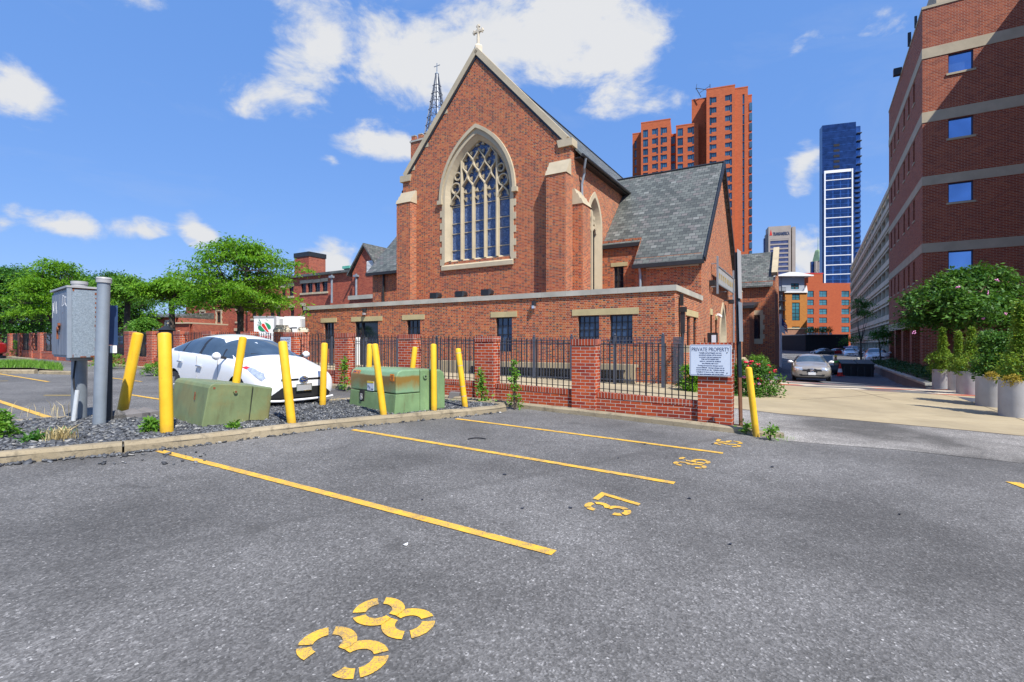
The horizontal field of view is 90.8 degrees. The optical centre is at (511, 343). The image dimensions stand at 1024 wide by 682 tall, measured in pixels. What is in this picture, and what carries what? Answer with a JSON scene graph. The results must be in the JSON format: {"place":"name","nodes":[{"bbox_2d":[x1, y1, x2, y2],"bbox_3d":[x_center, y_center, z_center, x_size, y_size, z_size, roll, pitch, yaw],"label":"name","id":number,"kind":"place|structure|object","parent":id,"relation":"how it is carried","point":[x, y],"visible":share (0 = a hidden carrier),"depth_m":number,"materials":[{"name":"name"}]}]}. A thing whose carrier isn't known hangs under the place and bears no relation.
{"place":"outdoors","nodes":[
{"label":"outdoors","id":0,"kind":"place"},
{"bbox_2d":[0,358,64,370],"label":"grass","id":1,"kind":"structure","parent":0,"point":[26,363],"depth_m":19.96,"materials":[{"name":"green plant"}]},
{"bbox_2d":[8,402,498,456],"bbox_3d":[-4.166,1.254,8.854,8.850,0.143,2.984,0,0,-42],"label":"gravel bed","id":2,"kind":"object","parent":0,"point":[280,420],"visible":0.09,"depth_m":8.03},
{"bbox_2d":[0,408,31,437],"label":"leafy weed","id":3,"kind":"object","parent":2,"relation":"on","point":[5,421],"visible":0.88,"depth_m":6.51,"materials":[{"name":"green plant"}]},
{"bbox_2d":[13,429,51,442],"bbox_3d":[-6.012,1.221,6.333,0.480,0.332,0.428,0,0,0],"label":"leafy weed","id":4,"kind":"object","parent":2,"relation":"on","point":[36,436],"visible":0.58,"depth_m":6.29,"materials":[{"name":"green plant"}]},
{"bbox_2d":[50,281,96,417],"bbox_3d":[-6.942,0.247,7.999,1.230,2.434,0.420,0,0,39],"label":"electrical cabinet","id":5,"kind":"object","parent":2,"relation":"on","point":[73,319],"visible":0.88,"depth_m":7.70,"materials":[{"name":"metal"}]},
{"bbox_2d":[71,361,79,420],"bbox_3d":[-6.664,0.821,7.687,0.102,1.153,0.150,0,0,0],"label":"cable conduit","id":6,"kind":"object","parent":5,"relation":"attached to","point":[75,405],"visible":0.83,"depth_m":7.69,"materials":[{"name":"plastic"}]},
{"bbox_2d":[92,277,111,424],"bbox_3d":[-6.092,0.259,7.503,0.260,2.502,0.198,0,0,0],"label":"capped pipe","id":7,"kind":"object","parent":2,"relation":"on","point":[101,349],"visible":0.87,"depth_m":7.44,"materials":[{"name":"metal"}]},
{"bbox_2d":[106,305,117,420],"bbox_3d":[-6.235,0.476,7.805,0.160,2.148,0.210,0,0,39],"label":"meter panel","id":8,"kind":"object","parent":2,"relation":"on","point":[113,333],"visible":0.59,"depth_m":7.81,"materials":[{"name":"metal"}]},
{"bbox_2d":[123,408,149,417],"bbox_3d":[-6.213,1.151,8.207,0.576,0.210,0.377,0,0,0],"label":"broken slab","id":9,"kind":"object","parent":2,"relation":"on","point":[132,412],"depth_m":8.11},
{"bbox_2d":[137,415,159,432],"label":"leafy weed","id":10,"kind":"object","parent":2,"relation":"on","point":[151,424],"visible":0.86,"depth_m":6.99,"materials":[{"name":"green plant"}]},
{"bbox_2d":[157,332,173,432],"bbox_3d":[-4.811,0.662,7.020,0.202,1.651,0.163,0,0,0],"label":"bollard","id":11,"kind":"object","parent":2,"relation":"on","point":[165,379],"visible":0.8,"depth_m":6.96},
{"bbox_2d":[173,378,271,426],"bbox_3d":[-4.782,1.014,8.300,1.425,0.780,1.030,2,-5,38],"label":"transformer box","id":12,"kind":"object","parent":2,"relation":"on","point":[202,402],"visible":0.81,"depth_m":7.86,"materials":[{"name":"green metal"}]},
{"bbox_2d":[232,336,246,382],"bbox_3d":[-4.764,0.668,8.719,0.358,1.600,0.125,0,0,0],"label":"bollard","id":13,"kind":"object","parent":2,"relation":"on","point":[240,354],"visible":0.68,"depth_m":8.67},
{"bbox_2d":[278,341,295,423],"bbox_3d":[-3.541,0.730,7.983,0.304,1.561,0.134,0,0,0],"label":"bollard","id":14,"kind":"object","parent":2,"relation":"on","point":[287,382],"visible":0.81,"depth_m":7.93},
{"bbox_2d":[319,343,327,404],"bbox_3d":[-3.763,0.721,10.072,0.170,1.495,0.124,0,0,0],"label":"bollard","id":15,"kind":"object","parent":2,"relation":"on","point":[323,372],"visible":0.79,"depth_m":10.02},
{"bbox_2d":[371,343,386,414],"bbox_3d":[-2.353,0.757,9.002,0.312,1.536,0.120,0,0,0],"label":"bollard","id":16,"kind":"object","parent":2,"relation":"on","point":[378,379],"visible":0.82,"depth_m":8.95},
{"bbox_2d":[350,367,444,413],"bbox_3d":[-2.312,0.951,10.159,1.900,0.940,1.370,0,0,44],"label":"transformer box","id":17,"kind":"object","parent":2,"relation":"on","point":[407,390],"visible":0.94,"depth_m":9.60,"materials":[{"name":"green metal"}]},
{"bbox_2d":[431,344,436,410],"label":"bollard","id":18,"kind":"object","parent":2,"relation":"on","point":[433,377],"visible":0.79,"depth_m":9.67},
{"bbox_2d":[455,348,467,407],"bbox_3d":[-1.010,0.811,10.284,0.291,1.457,0.118,0,0,0],"label":"bollard","id":19,"kind":"object","parent":2,"relation":"on","point":[461,378],"visible":0.84,"depth_m":10.23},
{"bbox_2d":[0,0,927,343],"label":"sky","id":20,"kind":"structure","parent":0,"point":[134,133],"materials":[{"name":"blue"}]},
{"bbox_2d":[313,362,681,390],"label":"church walk","id":21,"kind":"structure","parent":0,"point":[649,386],"depth_m":17.82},
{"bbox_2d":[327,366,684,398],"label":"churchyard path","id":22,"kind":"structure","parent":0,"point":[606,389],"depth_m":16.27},
{"bbox_2d":[0,344,1023,681],"bbox_3d":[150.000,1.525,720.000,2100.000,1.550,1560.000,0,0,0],"label":"parking lot ground","id":23,"kind":"structure","parent":0,"point":[802,562],"depth_m":3.63,"materials":[{"name":"asphalt"}]},
{"bbox_2d":[0,369,37,373],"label":"kerb","id":24,"kind":"object","parent":23,"relation":"on","point":[18,371],"depth_m":17.51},
{"bbox_2d":[0,263,53,348],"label":"street tree","id":25,"kind":"object","parent":23,"relation":"on","point":[6,326],"visible":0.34,"depth_m":35.75,"materials":[{"name":"green plant"}]},
{"bbox_2d":[0,441,121,462],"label":"island kerb","id":26,"kind":"structure","parent":23,"relation":"on","point":[40,454],"depth_m":5.92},
{"bbox_2d":[0,256,123,331],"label":"locust tree","id":27,"kind":"object","parent":23,"relation":"on","point":[37,286],"visible":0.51,"depth_m":30.98,"materials":[{"name":"green plant"}]},
{"bbox_2d":[47,268,167,331],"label":"background tree","id":28,"kind":"object","parent":23,"relation":"on","point":[135,313],"visible":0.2,"depth_m":49.61,"materials":[{"name":"green plant"}]},
{"bbox_2d":[83,270,152,354],"bbox_3d":[-23.035,-1.664,30.118,4.436,5.464,4.582,0,0,-38],"label":"locust tree","id":29,"kind":"object","parent":23,"relation":"on","point":[115,292],"visible":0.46,"depth_m":29.58,"materials":[{"name":"green plant"}]},
{"bbox_2d":[117,332,143,410],"bbox_3d":[-6.699,0.610,8.828,0.478,1.634,0.166,0,0,0],"label":"bollard","id":30,"kind":"object","parent":23,"relation":"on","point":[130,371],"visible":0.8,"depth_m":8.76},
{"bbox_2d":[119,316,165,354],"bbox_3d":[-17.631,-0.121,24.007,1.734,2.517,1.920,0,0,40],"label":"tree","id":31,"kind":"object","parent":23,"relation":"on","point":[143,324],"visible":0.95,"depth_m":23.79,"materials":[{"name":"green plant"}]},
{"bbox_2d":[114,274,208,347],"bbox_3d":[-18.356,-1.329,27.061,5.436,4.891,4.784,0,0,-34],"label":"locust tree","id":32,"kind":"object","parent":23,"relation":"on","point":[152,291],"visible":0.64,"depth_m":26.19,"materials":[{"name":"green plant"}]},
{"bbox_2d":[118,313,227,342],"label":"brick rowhouse","id":33,"kind":"structure","parent":23,"relation":"on","point":[195,323],"depth_m":51.93,"materials":[{"name":"brick"}]},
{"bbox_2d":[140,231,318,333],"bbox_3d":[-12.880,-2.034,23.737,7.267,6.443,6.401,0,0,-26],"label":"locust tree","id":34,"kind":"object","parent":23,"relation":"on","point":[246,297],"visible":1,"depth_m":23.22,"materials":[{"name":"green plant"}]},
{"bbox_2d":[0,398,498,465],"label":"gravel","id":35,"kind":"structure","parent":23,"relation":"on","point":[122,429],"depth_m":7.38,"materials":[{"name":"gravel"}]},
{"bbox_2d":[39,423,80,440],"bbox_3d":[-5.746,1.135,6.414,0.499,0.194,0.495,0,0,-35],"label":"grass tuft","id":36,"kind":"object","parent":35,"relation":"on","point":[59,433],"visible":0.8,"depth_m":6.40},
{"bbox_2d":[172,334,332,404],"bbox_3d":[-5.954,0.523,11.264,4.513,1.474,2.128,2,1,34],"label":"hatchback car","id":37,"kind":"object","parent":23,"relation":"on","point":[213,357],"visible":0.62,"depth_m":10.40,"materials":[{"name":"white metal"}]},
{"bbox_2d":[253,316,304,340],"bbox_3d":[-17.011,-0.526,39.946,3.870,3.052,6.059,0,0,6],"label":"box truck","id":38,"kind":"object","parent":23,"relation":"on","point":[262,324],"visible":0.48,"depth_m":37.12,"materials":[{"name":"white metal"}]},
{"bbox_2d":[273,325,290,342],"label":"gate pier","id":39,"kind":"structure","parent":23,"relation":"on","point":[278,329],"depth_m":25.60,"materials":[{"name":"brick"}]},
{"bbox_2d":[186,243,385,333],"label":"brick school","id":40,"kind":"object","parent":23,"relation":"on","point":[323,287],"visible":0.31,"depth_m":47.20,"materials":[{"name":"brick"}]},
{"bbox_2d":[297,327,309,359],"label":"gate pier","id":41,"kind":"structure","parent":23,"relation":"on","point":[305,339],"depth_m":25.72,"materials":[{"name":"brick"}]},
{"bbox_2d":[123,402,505,452],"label":"island kerb","id":42,"kind":"structure","parent":23,"relation":"on","point":[212,437],"depth_m":7.78,"materials":[{"name":"concrete"}]},
{"bbox_2d":[337,356,350,390],"bbox_3d":[-4.477,0.792,13.555,0.385,0.985,0.445,0,0,0],"label":"tall weed","id":43,"kind":"object","parent":23,"relation":"on","point":[344,367],"visible":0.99,"depth_m":13.57,"materials":[{"name":"green plant"}]},
{"bbox_2d":[156,450,555,554],"bbox_3d":[-2.092,1.447,5.077,5.512,0.184,0.098,0,0,29],"label":"parking line","id":44,"kind":"object","parent":23,"relation":"on","point":[542,549],"visible":0.98,"depth_m":4.54,"materials":[{"name":"yellow paint"}]},
{"bbox_2d":[296,597,434,678],"bbox_3d":[-0.753,1.524,2.667,0.500,0.019,0.660,0,0,30],"label":"stall number","id":45,"kind":"object","parent":23,"relation":"on","point":[350,643],"visible":1,"depth_m":2.65,"materials":[{"name":"yellow paint"}]},
{"bbox_2d":[0,331,734,424],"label":"brick fence","id":46,"kind":"object","parent":23,"relation":"on","point":[714,403],"visible":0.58,"depth_m":11.20,"materials":[{"name":"brick"}]},
{"bbox_2d":[690,345,731,376],"bbox_3d":[3.628,0.298,9.244,0.724,0.573,0.015,0,0,31],"label":"private property sign","id":47,"kind":"object","parent":46,"relation":"attached to","point":[710,360],"visible":1,"depth_m":9.23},
{"bbox_2d":[88,361,752,434],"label":"fence kerb","id":48,"kind":"structure","parent":23,"relation":"on","point":[662,421],"depth_m":9.92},
{"bbox_2d":[410,64,443,158],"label":"church tower","id":49,"kind":"structure","parent":23,"relation":"on","point":[415,141],"depth_m":46.44,"materials":[{"name":"metal"}]},
{"bbox_2d":[475,367,496,401],"bbox_3d":[-0.610,0.961,11.249,0.416,0.897,0.418,0,0,-35],"label":"tall weed","id":50,"kind":"object","parent":23,"relation":"on","point":[480,385],"visible":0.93,"depth_m":11.23,"materials":[{"name":"green plant"}]},
{"bbox_2d":[308,333,683,387],"bbox_3d":[-3.429,0.690,22.555,21.170,2.120,1.540,0,0,31],"label":"iron fence","id":51,"kind":"object","parent":23,"relation":"on","point":[680,340],"visible":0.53,"depth_m":18.80,"materials":[{"name":"metal"}]},
{"bbox_2d":[303,285,702,384],"bbox_3d":[-0.808,-0.128,26.423,20.720,3.955,8.250,0,0,31],"label":"brick annex","id":52,"kind":"object","parent":23,"relation":"on","point":[670,312],"visible":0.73,"depth_m":20.97,"materials":[{"name":"red brick"}]},
{"bbox_2d":[325,322,333,348],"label":"window","id":53,"kind":"structure","parent":52,"relation":"in","point":[329,327],"depth_m":27.54,"materials":[{"name":"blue glass"}]},
{"bbox_2d":[348,294,372,303],"bbox_3d":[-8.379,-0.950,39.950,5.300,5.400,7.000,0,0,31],"label":"rooftop unit","id":54,"kind":"object","parent":52,"relation":"on","point":[367,298],"visible":0.14,"depth_m":37.64,"materials":[{"name":"metal"}]},
{"bbox_2d":[356,321,377,364],"bbox_3d":[-7.480,0.140,25.844,1.640,2.620,0.410,0,0,31],"label":"door","id":55,"kind":"structure","parent":52,"relation":"in","point":[367,328],"depth_m":26.08,"materials":[{"name":"black metal"}]},
{"bbox_2d":[408,320,419,333],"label":"window","id":56,"kind":"structure","parent":52,"relation":"in","point":[413,325],"depth_m":24.40,"materials":[{"name":"blue glass"}]},
{"bbox_2d":[497,317,511,351],"bbox_3d":[-0.286,-0.410,21.742,0.820,1.480,0.070,0,0,31],"label":"window","id":57,"kind":"structure","parent":52,"relation":"in","point":[504,324],"depth_m":21.76,"materials":[{"name":"blue glass"}]},
{"bbox_2d":[579,315,598,338],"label":"window","id":58,"kind":"structure","parent":52,"relation":"in","point":[588,325],"depth_m":19.75,"materials":[{"name":"blue glass"}]},
{"bbox_2d":[611,314,631,342],"bbox_3d":[4.159,-0.555,19.084,0.880,1.110,0.070,0,0,31],"label":"window","id":59,"kind":"structure","parent":52,"relation":"in","point":[621,325],"depth_m":19.08,"materials":[{"name":"blue glass"}]},
{"bbox_2d":[353,429,674,483],"bbox_3d":[-0.374,1.464,6.886,5.038,0.172,0.105,0,0,30],"label":"parking line","id":60,"kind":"object","parent":23,"relation":"on","point":[600,470],"visible":1,"depth_m":6.55,"materials":[{"name":"yellow paint"}]},
{"bbox_2d":[506,360,523,409],"bbox_3d":[0.053,0.868,10.841,0.416,1.133,0.438,0,0,0],"label":"tall weed","id":61,"kind":"object","parent":23,"relation":"on","point":[513,379],"visible":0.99,"depth_m":10.83,"materials":[{"name":"green plant"}]},
{"bbox_2d":[430,360,637,383],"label":"areaway wall","id":62,"kind":"structure","parent":23,"relation":"on","point":[606,371],"depth_m":19.37,"materials":[{"name":"red brick"}]},
{"bbox_2d":[365,24,778,369],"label":"church","id":63,"kind":"structure","parent":23,"relation":"on","point":[510,186],"depth_m":25.10,"materials":[{"name":"brick"}]},
{"bbox_2d":[437,124,517,270],"bbox_3d":[-1.677,-7.275,24.950,4.740,7.050,0.570,0,0,31],"label":"great window","id":64,"kind":"structure","parent":63,"relation":"in","point":[478,186],"depth_m":25.14,"materials":[{"name":"stone"}]},
{"bbox_2d":[589,192,601,289],"bbox_3d":[3.932,-4.840,24.725,0.300,5.180,1.960,0,0,31],"label":"side window","id":65,"kind":"structure","parent":63,"relation":"in","point":[595,211],"depth_m":25.26,"materials":[{"name":"stone"}]},
{"bbox_2d":[715,302,726,342],"bbox_3d":[11.255,-0.300,27.395,0.410,3.900,2.300,0,0,31],"label":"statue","id":66,"kind":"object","parent":63,"relation":"in","point":[722,328],"depth_m":27.82,"materials":[{"name":"stone"}]},
{"bbox_2d":[709,256,733,299],"bbox_3d":[11.004,-3.300,26.351,0.330,1.800,6.150,0,0,31],"label":"church sign","id":67,"kind":"object","parent":63,"relation":"attached to","point":[724,279],"visible":0.99,"depth_m":25.47,"materials":[{"name":"white metal"}]},
{"bbox_2d":[457,418,722,453],"bbox_3d":[0.984,1.478,8.337,4.640,0.161,0.105,0,0,29],"label":"parking line","id":68,"kind":"object","parent":23,"relation":"on","point":[594,436],"visible":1,"depth_m":8.13,"materials":[{"name":"yellow paint"}]},
{"bbox_2d":[584,492,639,514],"bbox_3d":[0.972,1.538,4.861,0.440,0.017,0.581,0,0,30],"label":"stall number","id":69,"kind":"object","parent":23,"relation":"on","point":[598,497],"visible":1,"depth_m":4.85,"materials":[{"name":"yellow paint"}]},
{"bbox_2d":[674,363,697,391],"bbox_3d":[5.730,1.118,15.937,0.938,1.090,1.067,0,0,-29],"label":"corner shrub","id":70,"kind":"object","parent":23,"relation":"on","point":[689,384],"visible":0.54,"depth_m":15.89,"materials":[{"name":"green plant"}]},
{"bbox_2d":[632,84,751,253],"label":"apartment tower","id":71,"kind":"structure","parent":23,"relation":"on","point":[718,128],"depth_m":151.87,"materials":[{"name":"brick"}]},
{"bbox_2d":[749,102,751,253],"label":"corner windows","id":72,"kind":"structure","parent":71,"relation":"in","point":[750,104],"depth_m":151.52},
{"bbox_2d":[734,249,742,425],"bbox_3d":[4.099,0.016,9.135,0.142,3.420,0.329,0,0,43],"label":"sign post","id":73,"kind":"object","parent":23,"relation":"on","point":[738,297],"visible":0.91,"depth_m":9.11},
{"bbox_2d":[745,367,759,436],"bbox_3d":[4.101,1.055,8.594,0.255,1.330,0.107,0,0,0],"label":"bollard","id":74,"kind":"object","parent":23,"relation":"on","point":[752,401],"visible":0.88,"depth_m":8.55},
{"bbox_2d":[734,356,788,397],"bbox_3d":[7.306,1.066,15.330,2.067,1.478,2.270,0,0,0],"label":"rose bush","id":75,"kind":"object","parent":23,"relation":"on","point":[760,375],"visible":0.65,"depth_m":14.89,"materials":[{"name":"green plant"}]},
{"bbox_2d":[763,225,795,274],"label":"office tower","id":76,"kind":"structure","parent":23,"relation":"on","point":[783,238],"depth_m":446.94,"materials":[{"name":"beige stone"}]},
{"bbox_2d":[779,314,787,366],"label":"flag pole","id":77,"kind":"object","parent":23,"relation":"on","point":[782,326],"visible":0.97,"depth_m":43.93,"materials":[{"name":"metal"}]},
{"bbox_2d":[773,272,813,334],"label":"apartment block","id":78,"kind":"structure","parent":23,"relation":"on","point":[793,291],"depth_m":156.00,"materials":[{"name":"orange brick"}]},
{"bbox_2d":[810,250,818,272],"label":"spired tower","id":79,"kind":"structure","parent":23,"relation":"on","point":[814,265],"depth_m":418.47,"materials":[{"name":"green stone"}]},
{"bbox_2d":[782,334,848,350],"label":"dark brick podium","id":80,"kind":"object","parent":23,"relation":"on","point":[802,342],"visible":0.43,"depth_m":120.00,"materials":[{"name":"black brick"}]},
{"bbox_2d":[804,273,850,345],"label":"brick hotel","id":81,"kind":"structure","parent":23,"relation":"on","point":[826,308],"depth_m":205.00,"materials":[{"name":"brick"}]},
{"bbox_2d":[819,122,861,282],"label":"glass tower","id":82,"kind":"structure","parent":23,"relation":"on","point":[840,171],"depth_m":298.87,"materials":[{"name":"glass"}]},
{"bbox_2d":[836,294,878,359],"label":"alley tree","id":83,"kind":"object","parent":23,"relation":"on","point":[863,304],"visible":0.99,"depth_m":51.97,"materials":[{"name":"green plant"}]},
{"bbox_2d":[850,187,888,353],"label":"parking garage","id":84,"kind":"structure","parent":23,"relation":"on","point":[869,275],"depth_m":101.77,"materials":[{"name":"concrete"}]},
{"bbox_2d":[862,348,891,361],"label":"sedan car","id":85,"kind":"object","parent":23,"relation":"on","point":[869,353],"visible":0.73,"depth_m":45.60,"materials":[{"name":"silver metal"}]},
{"bbox_2d":[734,408,1023,462],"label":"rough strip","id":86,"kind":"object","parent":23,"relation":"on","point":[955,442],"visible":0.84,"depth_m":8.90,"materials":[{"name":"concrete"}]},
{"bbox_2d":[873,362,931,381],"bbox_3d":[28.033,1.710,33.491,4.958,0.001,34.488,0,0,31],"label":"planted bed","id":87,"kind":"object","parent":23,"relation":"on","point":[909,373],"depth_m":28.31,"materials":[{"name":"soil"}]},
{"bbox_2d":[858,325,898,363],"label":"alley tree","id":88,"kind":"object","parent":87,"relation":"on","point":[881,334],"visible":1,"depth_m":43.82,"materials":[{"name":"green plant"}]},
{"bbox_2d":[870,357,1023,380],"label":"ground cover","id":89,"kind":"object","parent":87,"relation":"on","point":[906,367],"visible":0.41,"depth_m":30.90,"materials":[{"name":"green plant"}]},
{"bbox_2d":[887,260,1023,370],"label":"crape myrtle","id":90,"kind":"object","parent":87,"relation":"on","point":[976,297],"visible":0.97,"depth_m":21.50,"materials":[{"name":"green plant"}]},
{"bbox_2d":[874,364,931,387],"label":"retaining wall","id":91,"kind":"structure","parent":23,"relation":"on","point":[904,379],"depth_m":27.65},
{"bbox_2d":[888,0,1023,369],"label":"office building","id":92,"kind":"structure","parent":23,"relation":"on","point":[956,153],"depth_m":32.33,"materials":[{"name":"brick"}]},
{"bbox_2d":[946,250,972,272],"bbox_3d":[28.588,-5.255,32.184,1.440,1.390,0.300,0,0,31],"label":"window","id":93,"kind":"structure","parent":92,"relation":"in","point":[958,259],"depth_m":32.28,"materials":[{"name":"glass"}]},
{"bbox_2d":[946,50,975,75],"bbox_3d":[28.588,-17.935,32.184,1.440,1.390,0.300,0,0,31],"label":"window","id":94,"kind":"structure","parent":92,"relation":"in","point":[960,62],"depth_m":32.26,"materials":[{"name":"glass"}]},
{"bbox_2d":[946,116,975,140],"bbox_3d":[28.588,-13.755,32.184,1.440,1.390,0.300,0,0,31],"label":"window","id":95,"kind":"structure","parent":92,"relation":"in","point":[958,128],"depth_m":32.26,"materials":[{"name":"glass"}]},
{"bbox_2d":[946,181,975,204],"bbox_3d":[28.588,-9.635,32.184,1.440,1.390,0.300,0,0,31],"label":"window","id":96,"kind":"structure","parent":92,"relation":"in","point":[960,192],"depth_m":32.26,"materials":[{"name":"glass"}]},
{"bbox_2d":[641,384,1023,435],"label":"concrete apron","id":97,"kind":"object","parent":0,"point":[937,410],"visible":0.72,"depth_m":12.87,"materials":[{"name":"concrete"}]},
{"bbox_2d":[975,376,999,407],"bbox_3d":[13.141,1.346,13.785,0.739,0.919,0.739,0,0,0],"label":"concrete planter","id":98,"kind":"object","parent":97,"relation":"on","point":[986,392],"visible":0.38,"depth_m":13.63,"materials":[{"name":"concrete"}]},
{"bbox_2d":[961,327,1018,380],"bbox_3d":[13.288,0.332,14.004,1.224,1.645,1.257,0,0,-10],"label":"planter shrub","id":99,"kind":"object","parent":98,"relation":"in","point":[987,350],"visible":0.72,"depth_m":13.89,"materials":[{"name":"green plant"}]},
{"bbox_2d":[998,379,1023,417],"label":"concrete planter","id":100,"kind":"object","parent":97,"relation":"on","point":[1011,401],"visible":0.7,"depth_m":11.65,"materials":[{"name":"concrete"}]},
{"bbox_2d":[989,298,1023,383],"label":"planter shrub","id":101,"kind":"object","parent":100,"relation":"in","point":[1017,322],"visible":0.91,"depth_m":11.91,"materials":[{"name":"green plant"}]},
{"bbox_2d":[995,373,1023,386],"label":"golden plant","id":102,"kind":"object","parent":100,"relation":"in","point":[1016,378],"visible":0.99,"depth_m":11.64,"materials":[{"name":"plant"}]},
{"bbox_2d":[766,353,931,388],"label":"alley road","id":103,"kind":"structure","parent":0,"point":[877,380],"depth_m":30.97,"materials":[{"name":"asphalt"}]},
{"bbox_2d":[788,354,833,380],"bbox_3d":[16.996,1.278,28.825,2.220,1.425,4.970,0,0,28],"label":"sedan car","id":104,"kind":"object","parent":103,"relation":"on","point":[812,366],"visible":1,"depth_m":27.05,"materials":[{"name":"silver metal"}]},
{"bbox_2d":[837,359,874,376],"bbox_3d":[24.570,1.705,36.135,2.140,1.140,1.710,0,0,24],"label":"dumpster","id":105,"kind":"object","parent":103,"relation":"on","point":[865,368],"visible":0.87,"depth_m":35.52,"materials":[{"name":"black metal"}]},
{"bbox_2d":[770,380,974,395],"bbox_3d":[14.786,1.639,18.874,12.496,0.316,3.999,0,0,31],"label":"paver band","id":106,"kind":"object","parent":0,"point":[895,389],"visible":0.61,"depth_m":18.91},
{"bbox_2d":[932,369,947,388],"bbox_3d":[17.364,1.448,20.367,0.659,0.859,0.659,0,0,0],"label":"concrete planter","id":107,"kind":"object","parent":106,"relation":"on","point":[939,381],"visible":0.48,"depth_m":20.19,"materials":[{"name":"concrete"}]},
{"bbox_2d":[922,326,953,373],"bbox_3d":[17.323,0.251,20.366,1.194,1.956,1.142,0,0,32],"label":"conifer","id":108,"kind":"object","parent":107,"relation":"in","point":[943,351],"visible":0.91,"depth_m":20.30,"materials":[{"name":"green plant"}]},
{"bbox_2d":[948,370,968,390],"bbox_3d":[16.792,1.410,18.997,0.615,0.845,0.615,0,0,0],"label":"concrete planter","id":109,"kind":"object","parent":106,"relation":"on","point":[951,381],"visible":0.2,"depth_m":18.95,"materials":[{"name":"concrete"}]},
{"bbox_2d":[947,330,968,369],"bbox_3d":[16.791,0.335,18.968,0.647,1.738,0.713,0,0,34],"label":"conifer","id":110,"kind":"object","parent":109,"relation":"in","point":[958,341],"visible":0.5,"depth_m":18.96,"materials":[{"name":"green plant"}]},
{"bbox_2d":[956,371,979,394],"bbox_3d":[15.651,1.369,17.207,0.790,0.890,0.790,0,0,0],"label":"concrete planter","id":111,"kind":"object","parent":106,"relation":"on","point":[965,383],"visible":0.34,"depth_m":17.03,"materials":[{"name":"concrete"}]},
{"bbox_2d":[944,325,989,375],"bbox_3d":[15.660,0.241,17.147,1.318,1.820,1.427,0,0,28],"label":"conifer","id":112,"kind":"object","parent":111,"relation":"in","point":[969,348],"visible":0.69,"depth_m":17.18,"materials":[{"name":"green plant"}]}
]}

